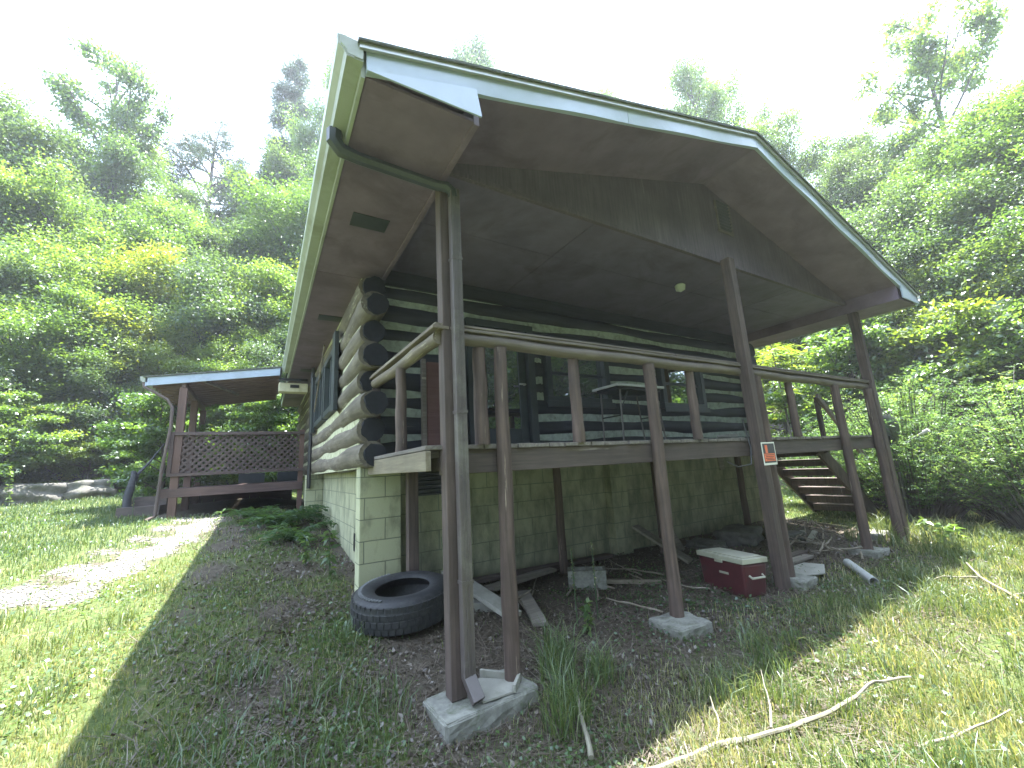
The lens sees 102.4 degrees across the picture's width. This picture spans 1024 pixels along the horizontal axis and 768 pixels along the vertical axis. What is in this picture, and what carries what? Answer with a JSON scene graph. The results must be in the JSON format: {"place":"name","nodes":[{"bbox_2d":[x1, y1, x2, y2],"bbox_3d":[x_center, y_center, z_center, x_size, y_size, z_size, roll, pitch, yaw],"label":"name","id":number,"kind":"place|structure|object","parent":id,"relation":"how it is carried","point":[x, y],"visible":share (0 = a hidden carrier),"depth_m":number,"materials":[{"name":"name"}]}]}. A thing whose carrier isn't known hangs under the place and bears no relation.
{"place":"outdoors","nodes":[
{"label":"outdoors","id":0,"kind":"place"},
{"bbox_2d":[0,349,1023,767],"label":"ground","id":1,"kind":"structure","parent":0,"point":[350,575],"depth_m":3.05,"materials":[{"name":"plant"}]},
{"bbox_2d":[0,346,46,405],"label":"broadleaf tree","id":2,"kind":"object","parent":1,"relation":"on","point":[4,384],"visible":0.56,"depth_m":11.67,"materials":[{"name":"green plant"}]},
{"bbox_2d":[0,155,62,291],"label":"broadleaf tree","id":3,"kind":"object","parent":1,"relation":"on","point":[9,188],"visible":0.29,"depth_m":15.50,"materials":[{"name":"green plant"}]},
{"bbox_2d":[0,483,67,505],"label":"boulder","id":4,"kind":"object","parent":1,"relation":"on","point":[27,493],"visible":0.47,"depth_m":10.87,"materials":[{"name":"grey stone"}]},
{"bbox_2d":[0,405,68,477],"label":"woodland shrub","id":5,"kind":"object","parent":1,"relation":"on","point":[4,410],"visible":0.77,"depth_m":11.06,"materials":[{"name":"green plant"}]},
{"bbox_2d":[0,235,83,480],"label":"broadleaf tree","id":6,"kind":"object","parent":1,"relation":"on","point":[8,278],"visible":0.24,"depth_m":13.06,"materials":[{"name":"green plant"}]},
{"bbox_2d":[0,388,98,485],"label":"woodland shrub","id":7,"kind":"object","parent":1,"relation":"on","point":[44,421],"visible":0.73,"depth_m":11.44,"materials":[{"name":"green plant"}]},
{"bbox_2d":[0,74,111,259],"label":"broadleaf tree","id":8,"kind":"object","parent":1,"relation":"on","point":[12,149],"visible":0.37,"depth_m":17.70,"materials":[{"name":"green plant"}]},
{"bbox_2d":[0,286,119,485],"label":"broadleaf tree","id":9,"kind":"object","parent":1,"relation":"on","point":[24,361],"visible":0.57,"depth_m":12.47,"materials":[{"name":"green plant"}]},
{"bbox_2d":[12,398,126,482],"bbox_3d":[-13.865,2.052,13.216,2.942,3.172,3.098,0,-12,-14],"label":"woodland shrub","id":10,"kind":"object","parent":1,"relation":"on","point":[67,477],"visible":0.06,"depth_m":12.75,"materials":[{"name":"green plant"}]},
{"bbox_2d":[0,140,145,376],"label":"broadleaf tree","id":11,"kind":"object","parent":1,"relation":"on","point":[57,206],"visible":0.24,"depth_m":16.50,"materials":[{"name":"green plant"}]},
{"bbox_2d":[39,419,123,481],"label":"young tree","id":12,"kind":"object","parent":1,"relation":"on","point":[83,450],"visible":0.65,"depth_m":12.26,"materials":[{"name":"green plant"}]},
{"bbox_2d":[0,231,166,483],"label":"broadleaf tree","id":13,"kind":"object","parent":1,"relation":"on","point":[76,269],"visible":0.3,"depth_m":13.94,"materials":[{"name":"green plant"}]},
{"bbox_2d":[59,479,116,499],"bbox_3d":[-12.543,3.172,12.155,1.995,0.704,1.282,-11,-14,35],"label":"boulder","id":14,"kind":"object","parent":1,"relation":"on","point":[80,489],"visible":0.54,"depth_m":11.66,"materials":[{"name":"grey stone"}]},
{"bbox_2d":[21,320,187,482],"bbox_3d":[-13.879,0.695,14.109,4.647,6.216,4.639,-8,-12,21],"label":"broadleaf tree","id":15,"kind":"object","parent":1,"relation":"on","point":[88,377],"visible":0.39,"depth_m":13.25,"materials":[{"name":"green plant"}]},
{"bbox_2d":[37,26,179,226],"bbox_3d":[-23.009,-8.775,22.896,6.939,23.845,6.311,-6,-12,14],"label":"broadleaf tree","id":16,"kind":"object","parent":1,"relation":"on","point":[125,74],"visible":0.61,"depth_m":23.27,"materials":[{"name":"green plant"}]},
{"bbox_2d":[50,386,166,491],"bbox_3d":[-12.278,1.877,13.725,3.480,3.603,3.654,-3,-11,-3],"label":"woodland shrub","id":17,"kind":"object","parent":1,"relation":"on","point":[113,457],"visible":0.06,"depth_m":12.92,"materials":[{"name":"green plant"}]},
{"bbox_2d":[43,89,187,262],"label":"broadleaf tree","id":18,"kind":"object","parent":1,"relation":"on","point":[154,164],"visible":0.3,"depth_m":22.91,"materials":[{"name":"green plant"}]},
{"bbox_2d":[0,513,234,610],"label":"gravel stones","id":19,"kind":"object","parent":1,"relation":"on","point":[72,592],"visible":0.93,"depth_m":4.52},
{"bbox_2d":[28,230,213,461],"bbox_3d":[-15.165,-1.098,16.187,7.174,10.346,6.542,-5,-11,7],"label":"broadleaf tree","id":20,"kind":"object","parent":1,"relation":"on","point":[143,257],"visible":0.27,"depth_m":15.48,"materials":[{"name":"green plant"}]},
{"bbox_2d":[115,504,165,517],"bbox_3d":[-7.178,2.462,7.966,0.658,0.180,0.300,1,-12,-22],"label":"timber step","id":21,"kind":"object","parent":1,"relation":"on","point":[138,510],"visible":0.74,"depth_m":7.85,"materials":[{"name":"grey wood"}]},
{"bbox_2d":[121,444,164,507],"bbox_3d":[-7.418,1.954,8.261,0.167,1.508,0.560,-8,-12,23],"label":"tree snag","id":22,"kind":"object","parent":1,"relation":"on","point":[128,493],"visible":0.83,"depth_m":8.05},
{"bbox_2d":[87,389,241,498],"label":"young tree","id":23,"kind":"object","parent":1,"relation":"on","point":[145,431],"visible":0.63,"depth_m":9.21,"materials":[{"name":"green plant"}]},
{"bbox_2d":[103,321,226,463],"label":"broadleaf tree","id":24,"kind":"object","parent":1,"relation":"on","point":[168,358],"visible":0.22,"depth_m":14.48,"materials":[{"name":"green plant"}]},
{"bbox_2d":[97,188,240,337],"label":"broadleaf tree","id":25,"kind":"object","parent":1,"relation":"on","point":[142,220],"visible":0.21,"depth_m":19.29,"materials":[{"name":"green plant"}]},
{"bbox_2d":[128,167,236,315],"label":"broadleaf tree","id":26,"kind":"object","parent":1,"relation":"on","point":[190,197],"visible":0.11,"depth_m":28.07,"materials":[{"name":"green plant"}]},
{"bbox_2d":[84,235,289,484],"bbox_3d":[-12.559,-1.133,17.216,7.995,10.713,8.010,-8,-12,23],"label":"broadleaf tree","id":27,"kind":"object","parent":1,"relation":"on","point":[190,280],"visible":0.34,"depth_m":15.62,"materials":[{"name":"green plant"}]},
{"bbox_2d":[110,392,271,487],"bbox_3d":[-10.626,1.702,13.634,3.698,3.828,3.882,-13,-15,39],"label":"woodland shrub","id":28,"kind":"object","parent":1,"relation":"on","point":[245,427],"visible":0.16,"depth_m":13.59,"materials":[{"name":"green plant"}]},
{"bbox_2d":[140,114,262,250],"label":"pine tree","id":29,"kind":"object","parent":1,"relation":"on","point":[200,151],"visible":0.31,"depth_m":32.36,"materials":[{"name":"green plant"}]},
{"bbox_2d":[140,366,304,521],"bbox_3d":[-6.195,1.530,9.126,2.780,3.356,3.420,4,-13,-30],"label":"side porch","id":30,"kind":"object","parent":1,"relation":"on","point":[195,390],"visible":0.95,"depth_m":8.14,"materials":[{"name":"brown"}]},
{"bbox_2d":[156,248,296,472],"bbox_3d":[-10.814,-0.952,17.846,7.415,10.322,6.658,4,-14,-33],"label":"broadleaf tree","id":31,"kind":"object","parent":1,"relation":"on","point":[268,272],"visible":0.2,"depth_m":16.89,"materials":[{"name":"green plant"}]},
{"bbox_2d":[183,320,281,484],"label":"broadleaf tree","id":32,"kind":"object","parent":1,"relation":"on","point":[234,361],"visible":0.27,"depth_m":15.18,"materials":[{"name":"green plant"}]},
{"bbox_2d":[209,184,256,257],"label":"broadleaf tree","id":33,"kind":"object","parent":1,"relation":"on","point":[232,206],"visible":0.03,"depth_m":31.75,"materials":[{"name":"green plant"}]},
{"bbox_2d":[197,403,275,484],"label":"woodland shrub","id":34,"kind":"object","parent":1,"relation":"on","point":[231,480],"visible":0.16,"depth_m":14.26,"materials":[{"name":"green plant"}]},
{"bbox_2d":[191,190,294,337],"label":"broadleaf tree","id":35,"kind":"object","parent":1,"relation":"on","point":[224,244],"visible":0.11,"depth_m":22.12,"materials":[{"name":"green plant"}]},
{"bbox_2d":[213,504,284,520],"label":"fern","id":36,"kind":"object","parent":1,"relation":"on","point":[242,512],"visible":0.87,"depth_m":7.08,"materials":[{"name":"green plant"}]},
{"bbox_2d":[205,393,298,481],"bbox_3d":[-8.579,1.958,14.573,3.437,3.558,3.609,-1,-12,-11],"label":"woodland shrub","id":37,"kind":"object","parent":1,"relation":"on","point":[266,410],"visible":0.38,"depth_m":14.07,"materials":[{"name":"green plant"}]},
{"bbox_2d":[208,158,315,480],"bbox_3d":[-10.814,-3.590,21.835,10.588,17.294,10.205,-8,-12,22],"label":"broadleaf tree","id":38,"kind":"object","parent":1,"relation":"on","point":[290,208],"visible":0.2,"depth_m":20.10,"materials":[{"name":"green plant"}]},
{"bbox_2d":[211,124,313,254],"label":"broadleaf tree","id":39,"kind":"object","parent":1,"relation":"on","point":[284,161],"visible":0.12,"depth_m":30.13,"materials":[{"name":"green plant"}]},
{"bbox_2d":[226,224,304,362],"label":"broadleaf tree","id":40,"kind":"object","parent":1,"relation":"on","point":[258,291],"visible":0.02,"depth_m":17.96,"materials":[{"name":"green plant"}]},
{"bbox_2d":[232,316,303,481],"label":"broadleaf tree","id":41,"kind":"object","parent":1,"relation":"on","point":[267,348],"visible":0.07,"depth_m":15.17,"materials":[{"name":"green plant"}]},
{"bbox_2d":[226,51,316,231],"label":"pine tree","id":42,"kind":"object","parent":1,"relation":"on","point":[294,72],"visible":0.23,"depth_m":32.73,"materials":[{"name":"green plant"}]},
{"bbox_2d":[237,504,328,532],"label":"fern","id":43,"kind":"object","parent":1,"relation":"on","point":[272,518],"visible":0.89,"depth_m":6.56,"materials":[{"name":"green plant"}]},
{"bbox_2d":[242,519,337,545],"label":"fern","id":44,"kind":"object","parent":1,"relation":"on","point":[297,535],"visible":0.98,"depth_m":5.71,"materials":[{"name":"green plant"}]},
{"bbox_2d":[275,26,345,193],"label":"broadleaf tree","id":45,"kind":"object","parent":1,"relation":"on","point":[303,140],"visible":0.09,"depth_m":27.24,"materials":[{"name":"green plant"}]},
{"bbox_2d":[318,530,341,576],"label":"weed plant","id":46,"kind":"object","parent":1,"relation":"on","point":[326,559],"visible":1,"depth_m":4.47,"materials":[{"name":"green plant"}]},
{"bbox_2d":[350,571,443,636],"bbox_3d":[-0.926,1.841,3.501,0.841,0.325,0.842,4,-13,-30],"label":"tyre","id":47,"kind":"object","parent":1,"relation":"on","point":[399,603],"visible":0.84,"depth_m":3.22,"materials":[{"name":"rubber"}]},
{"bbox_2d":[439,8,519,73],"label":"broadleaf tree","id":48,"kind":"object","parent":1,"relation":"on","point":[473,55],"visible":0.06,"depth_m":35.93,"materials":[{"name":"green plant"}]},
{"bbox_2d":[423,669,538,745],"bbox_3d":[-0.175,2.010,2.473,0.644,0.300,0.358,4,-14,-33],"label":"concrete footing","id":49,"kind":"object","parent":1,"relation":"on","point":[454,720],"visible":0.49,"depth_m":2.34,"materials":[{"name":"concrete"}]},
{"bbox_2d":[478,668,520,703],"bbox_3d":[-0.107,1.845,2.555,0.316,0.050,0.307,4,-13,-30],"label":"splash tray","id":50,"kind":"object","parent":49,"relation":"on","point":[494,684],"visible":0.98,"depth_m":2.53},
{"bbox_2d":[441,571,521,616],"bbox_3d":[-0.312,1.919,3.805,0.940,0.277,0.160,-14,-16,43],"label":"plank","id":51,"kind":"object","parent":1,"relation":"on","point":[487,597],"visible":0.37,"depth_m":3.68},
{"bbox_2d":[0,480,1023,767],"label":"grass","id":52,"kind":"structure","parent":1,"relation":"on","point":[558,658],"depth_m":2.66,"materials":[{"name":"plant"}]},
{"bbox_2d":[0,494,1023,767],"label":"ground cover","id":53,"kind":"object","parent":1,"relation":"on","point":[582,750],"visible":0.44,"depth_m":3.04,"materials":[{"name":"green plant"}]},
{"bbox_2d":[485,567,556,590],"bbox_3d":[0.118,2.101,4.457,0.916,0.038,0.160,7,-15,-41],"label":"plank","id":54,"kind":"object","parent":1,"relation":"on","point":[521,578],"visible":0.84,"depth_m":4.46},
{"bbox_2d":[518,590,547,626],"bbox_3d":[0.173,2.042,3.778,0.120,0.065,0.809,-1,-11,-9],"label":"plank","id":55,"kind":"object","parent":1,"relation":"on","point":[532,608],"visible":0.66,"depth_m":3.67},
{"bbox_2d":[52,521,1023,767],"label":"dry straw","id":56,"kind":"object","parent":1,"relation":"on","point":[485,661],"visible":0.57,"depth_m":2.56,"materials":[{"name":"beige plant"}]},
{"bbox_2d":[56,504,1023,767],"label":"dead leaves","id":57,"kind":"object","parent":1,"relation":"on","point":[478,624],"visible":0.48,"depth_m":2.84,"materials":[{"name":"brown plant"}]},
{"bbox_2d":[473,553,612,582],"bbox_3d":[0.415,2.148,4.835,2.001,0.077,0.120,4,-13,-31],"label":"plank","id":58,"kind":"object","parent":1,"relation":"on","point":[496,576],"visible":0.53,"depth_m":4.79,"materials":[{"name":"brown wood"}]},
{"bbox_2d":[568,566,607,589],"bbox_3d":[0.805,2.083,4.418,0.400,0.190,0.200,-5,-11,7],"label":"cinder block","id":59,"kind":"object","parent":1,"relation":"on","point":[583,576],"depth_m":4.33,"materials":[{"name":"concrete"}]},
{"bbox_2d":[280,32,919,706],"bbox_3d":[-0.184,0.993,9.125,8.624,5.336,12.090,4,-13,-30],"label":"log cabin","id":60,"kind":"object","parent":1,"relation":"on","point":[456,196],"visible":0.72,"depth_m":4.66,"materials":[{"name":"brown wood"}]},
{"bbox_2d":[278,378,307,393],"bbox_3d":[-4.439,0.047,8.355,0.520,0.260,0.300,4,-13,-30],"label":"utility box","id":61,"kind":"object","parent":60,"relation":"attached to","point":[291,388],"visible":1,"depth_m":8.27,"materials":[{"name":"metal"}]},
{"bbox_2d":[313,365,327,427],"bbox_3d":[-3.332,0.259,7.234,0.140,0.900,1.260,4,-13,-30],"label":"window","id":62,"kind":"structure","parent":60,"relation":"in","point":[318,421],"depth_m":7.22,"materials":[{"name":"black glass"}]},
{"bbox_2d":[322,342,339,418],"bbox_3d":[-2.640,-0.010,6.089,0.140,0.900,1.230,4,-13,-30],"label":"window","id":63,"kind":"structure","parent":60,"relation":"in","point":[328,363],"depth_m":6.44,"materials":[{"name":"black glass"}]},
{"bbox_2d":[464,317,539,444],"bbox_3d":[-0.135,0.030,5.170,0.970,1.660,0.157,4,-13,-30],"label":"door","id":64,"kind":"structure","parent":60,"relation":"in","point":[521,377],"depth_m":5.22,"materials":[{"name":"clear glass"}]},
{"bbox_2d":[541,355,615,408],"bbox_3d":[0.923,-0.099,5.844,1.200,0.900,0.190,4,-13,-30],"label":"window","id":65,"kind":"structure","parent":60,"relation":"in","point":[592,374],"depth_m":5.78,"materials":[{"name":"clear glass"}]},
{"bbox_2d":[655,368,710,412],"bbox_3d":[2.868,0.040,6.987,1.160,0.900,0.190,4,-13,-30],"label":"window","id":66,"kind":"structure","parent":60,"relation":"in","point":[674,394],"depth_m":6.93,"materials":[{"name":"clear glass"}]},
{"bbox_2d":[368,322,905,681],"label":"porch deck","id":67,"kind":"structure","parent":1,"relation":"on","point":[503,457],"depth_m":3.56,"materials":[{"name":"brown wood"}]},
{"bbox_2d":[420,359,439,445],"bbox_3d":[-0.760,0.256,4.591,0.510,1.060,0.055,4,-13,-30],"label":"door panel","id":68,"kind":"structure","parent":67,"relation":"on","point":[430,417],"depth_m":4.50,"materials":[{"name":"brown wood"}]},
{"bbox_2d":[592,383,666,440],"bbox_3d":[1.554,0.427,5.350,0.860,0.766,0.450,4,-13,-30],"label":"folding table","id":69,"kind":"object","parent":67,"relation":"on","point":[625,390],"visible":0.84,"depth_m":5.28,"materials":[{"name":"white plastic"}]},
{"bbox_2d":[632,524,692,563],"bbox_3d":[1.924,2.046,5.294,0.681,0.413,0.190,-12,-14,36],"label":"plank","id":70,"kind":"object","parent":1,"relation":"on","point":[684,557],"visible":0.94,"depth_m":5.30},
{"bbox_2d":[649,611,714,641],"bbox_3d":[1.370,2.010,3.322,0.383,0.220,0.357,2,-13,-25],"label":"concrete footing","id":71,"kind":"object","parent":1,"relation":"on","point":[687,624],"visible":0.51,"depth_m":3.24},
{"bbox_2d":[685,537,727,549],"bbox_3d":[2.710,2.249,5.773,0.350,0.135,0.554,4,-13,-30],"label":"stone slab","id":72,"kind":"object","parent":1,"relation":"on","point":[700,543],"depth_m":5.67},
{"bbox_2d":[656,22,760,125],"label":"broadleaf tree","id":73,"kind":"object","parent":1,"relation":"on","point":[715,97],"visible":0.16,"depth_m":26.85,"materials":[{"name":"green plant"}]},
{"bbox_2d":[696,547,767,598],"bbox_3d":[2.294,1.950,4.287,0.348,0.386,0.639,1,-12,-21],"label":"cooler","id":74,"kind":"object","parent":1,"relation":"on","point":[741,572],"visible":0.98,"depth_m":4.11,"materials":[{"name":"red plastic"}]},
{"bbox_2d":[712,523,764,546],"bbox_3d":[3.429,2.280,6.199,0.930,0.282,0.704,4,-13,-30],"label":"stone slab","id":75,"kind":"object","parent":1,"relation":"on","point":[738,534],"depth_m":5.94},
{"bbox_2d":[646,671,911,767],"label":"fallen branch","id":76,"kind":"object","parent":1,"relation":"on","point":[778,730],"visible":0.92,"depth_m":2.13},
{"bbox_2d":[721,87,846,213],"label":"broadleaf tree","id":77,"kind":"object","parent":1,"relation":"on","point":[805,163],"visible":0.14,"depth_m":23.66,"materials":[{"name":"green plant"}]},
{"bbox_2d":[754,344,830,459],"bbox_3d":[10.319,0.741,17.166,5.109,5.509,5.379,-7,-12,20],"label":"woodland shrub","id":78,"kind":"object","parent":1,"relation":"on","point":[767,388],"visible":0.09,"depth_m":16.43,"materials":[{"name":"green plant"}]},
{"bbox_2d":[771,573,817,591],"bbox_3d":[2.959,2.136,4.290,0.315,0.261,0.335,5,-14,-34],"label":"concrete footing","id":79,"kind":"object","parent":1,"relation":"on","point":[801,581],"visible":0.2,"depth_m":4.18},
{"bbox_2d":[756,342,843,436],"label":"sumac sapling","id":80,"kind":"object","parent":1,"relation":"on","point":[781,347],"visible":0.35,"depth_m":12.72,"materials":[{"name":"green plant"}]},
{"bbox_2d":[773,410,874,503],"bbox_3d":[6.920,1.645,9.193,2.528,2.137,2.591,4,-13,-30],"label":"yew bush","id":81,"kind":"object","parent":1,"relation":"on","point":[795,458],"visible":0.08,"depth_m":8.97,"materials":[{"name":"green plant"}]},
{"bbox_2d":[776,394,876,517],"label":"porch stairs","id":82,"kind":"structure","parent":1,"relation":"on","point":[813,502],"depth_m":7.57,"materials":[{"name":"brown wood"}]},
{"bbox_2d":[759,320,944,457],"bbox_3d":[10.566,0.723,13.121,5.031,5.208,5.282,-11,-14,34],"label":"woodland shrub","id":83,"kind":"object","parent":1,"relation":"on","point":[836,349],"visible":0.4,"depth_m":12.45,"materials":[{"name":"green plant"}]},
{"bbox_2d":[805,126,911,233],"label":"broadleaf tree","id":84,"kind":"object","parent":1,"relation":"on","point":[835,188],"visible":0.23,"depth_m":19.00,"materials":[{"name":"green plant"}]},
{"bbox_2d":[797,268,933,427],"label":"broadleaf tree","id":85,"kind":"object","parent":1,"relation":"on","point":[868,322],"visible":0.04,"depth_m":12.66,"materials":[{"name":"green plant"}]},
{"bbox_2d":[806,113,947,237],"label":"broadleaf tree","id":86,"kind":"object","parent":1,"relation":"on","point":[854,138],"visible":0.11,"depth_m":22.68,"materials":[{"name":"green plant"}]},
{"bbox_2d":[883,414,929,522],"bbox_3d":[6.747,1.463,6.917,0.666,1.967,0.744,4,-13,-30],"label":"satellite dish","id":87,"kind":"object","parent":1,"relation":"on","point":[896,428],"visible":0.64,"depth_m":7.13,"materials":[{"name":"metal"}]},
{"bbox_2d":[807,167,1008,429],"bbox_3d":[14.286,-2.801,14.915,7.730,10.358,7.744,-3,-11,-1],"label":"broadleaf tree","id":88,"kind":"object","parent":1,"relation":"on","point":[860,220],"visible":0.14,"depth_m":14.17,"materials":[{"name":"green plant"}]},
{"bbox_2d":[800,358,1023,519],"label":"yew bush","id":89,"kind":"object","parent":1,"relation":"on","point":[922,500],"visible":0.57,"depth_m":7.33,"materials":[{"name":"green plant"}]},
{"bbox_2d":[814,310,1021,456],"bbox_3d":[11.697,0.520,11.662,5.047,4.976,4.807,0,-12,-16],"label":"woodland shrub","id":90,"kind":"object","parent":1,"relation":"on","point":[847,392],"visible":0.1,"depth_m":11.86,"materials":[{"name":"green plant"}]},
{"bbox_2d":[842,253,1004,419],"bbox_3d":[12.771,-0.571,12.181,4.171,6.596,4.574,0,-12,-17],"label":"broadleaf tree","id":91,"kind":"object","parent":1,"relation":"on","point":[921,279],"visible":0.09,"depth_m":12.33,"materials":[{"name":"green plant"}]},
{"bbox_2d":[859,141,1002,233],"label":"broadleaf tree","id":92,"kind":"object","parent":1,"relation":"on","point":[904,168],"visible":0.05,"depth_m":16.73,"materials":[{"name":"green plant"}]},
{"bbox_2d":[848,0,1023,173],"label":"broadleaf tree","id":93,"kind":"object","parent":1,"relation":"on","point":[928,65],"visible":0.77,"depth_m":18.54,"materials":[{"name":"green plant"}]},
{"bbox_2d":[857,275,1023,451],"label":"woodland shrub","id":94,"kind":"object","parent":1,"relation":"on","point":[951,309],"visible":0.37,"depth_m":10.23,"materials":[{"name":"green plant"}]},
{"bbox_2d":[858,153,1023,298],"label":"broadleaf tree","id":95,"kind":"object","parent":1,"relation":"on","point":[926,215],"visible":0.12,"depth_m":12.94,"materials":[{"name":"green plant"}]},
{"bbox_2d":[870,71,1023,238],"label":"broadleaf tree","id":96,"kind":"object","parent":1,"relation":"on","point":[972,115],"visible":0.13,"depth_m":14.84,"materials":[{"name":"green plant"}]},
{"bbox_2d":[896,242,1023,427],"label":"broadleaf tree","id":97,"kind":"object","parent":1,"relation":"on","point":[991,286],"visible":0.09,"depth_m":10.88,"materials":[{"name":"green plant"}]},
{"bbox_2d":[899,82,1023,262],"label":"broadleaf tree","id":98,"kind":"object","parent":1,"relation":"on","point":[987,141],"visible":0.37,"depth_m":12.86,"materials":[{"name":"green plant"}]},
{"bbox_2d":[900,363,1023,530],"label":"yew bush","id":99,"kind":"object","parent":1,"relation":"on","point":[1002,499],"visible":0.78,"depth_m":6.56,"materials":[{"name":"green plant"}]},
{"bbox_2d":[904,295,1023,436],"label":"woodland shrub","id":100,"kind":"object","parent":1,"relation":"on","point":[1006,322],"visible":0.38,"depth_m":9.83,"materials":[{"name":"green plant"}]},
{"bbox_2d":[906,153,1023,307],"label":"broadleaf tree","id":101,"kind":"object","parent":1,"relation":"on","point":[971,213],"visible":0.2,"depth_m":12.03,"materials":[{"name":"green plant"}]},
{"bbox_2d":[925,187,1023,295],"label":"broadleaf tree","id":102,"kind":"object","parent":1,"relation":"on","point":[1010,232],"visible":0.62,"depth_m":10.89,"materials":[{"name":"green plant"}]},
{"bbox_2d":[957,259,1023,358],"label":"broadleaf tree","id":103,"kind":"object","parent":1,"relation":"on","point":[1012,289],"visible":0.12,"depth_m":10.05,"materials":[{"name":"green plant"}]},
{"bbox_2d":[964,320,1023,424],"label":"woodland shrub","id":104,"kind":"object","parent":1,"relation":"on","point":[1018,337],"visible":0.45,"depth_m":9.13,"materials":[{"name":"green plant"}]},
{"bbox_2d":[0,0,1023,232],"label":"sky","id":105,"kind":"structure","parent":0,"point":[221,58],"materials":[{"name":"white"}]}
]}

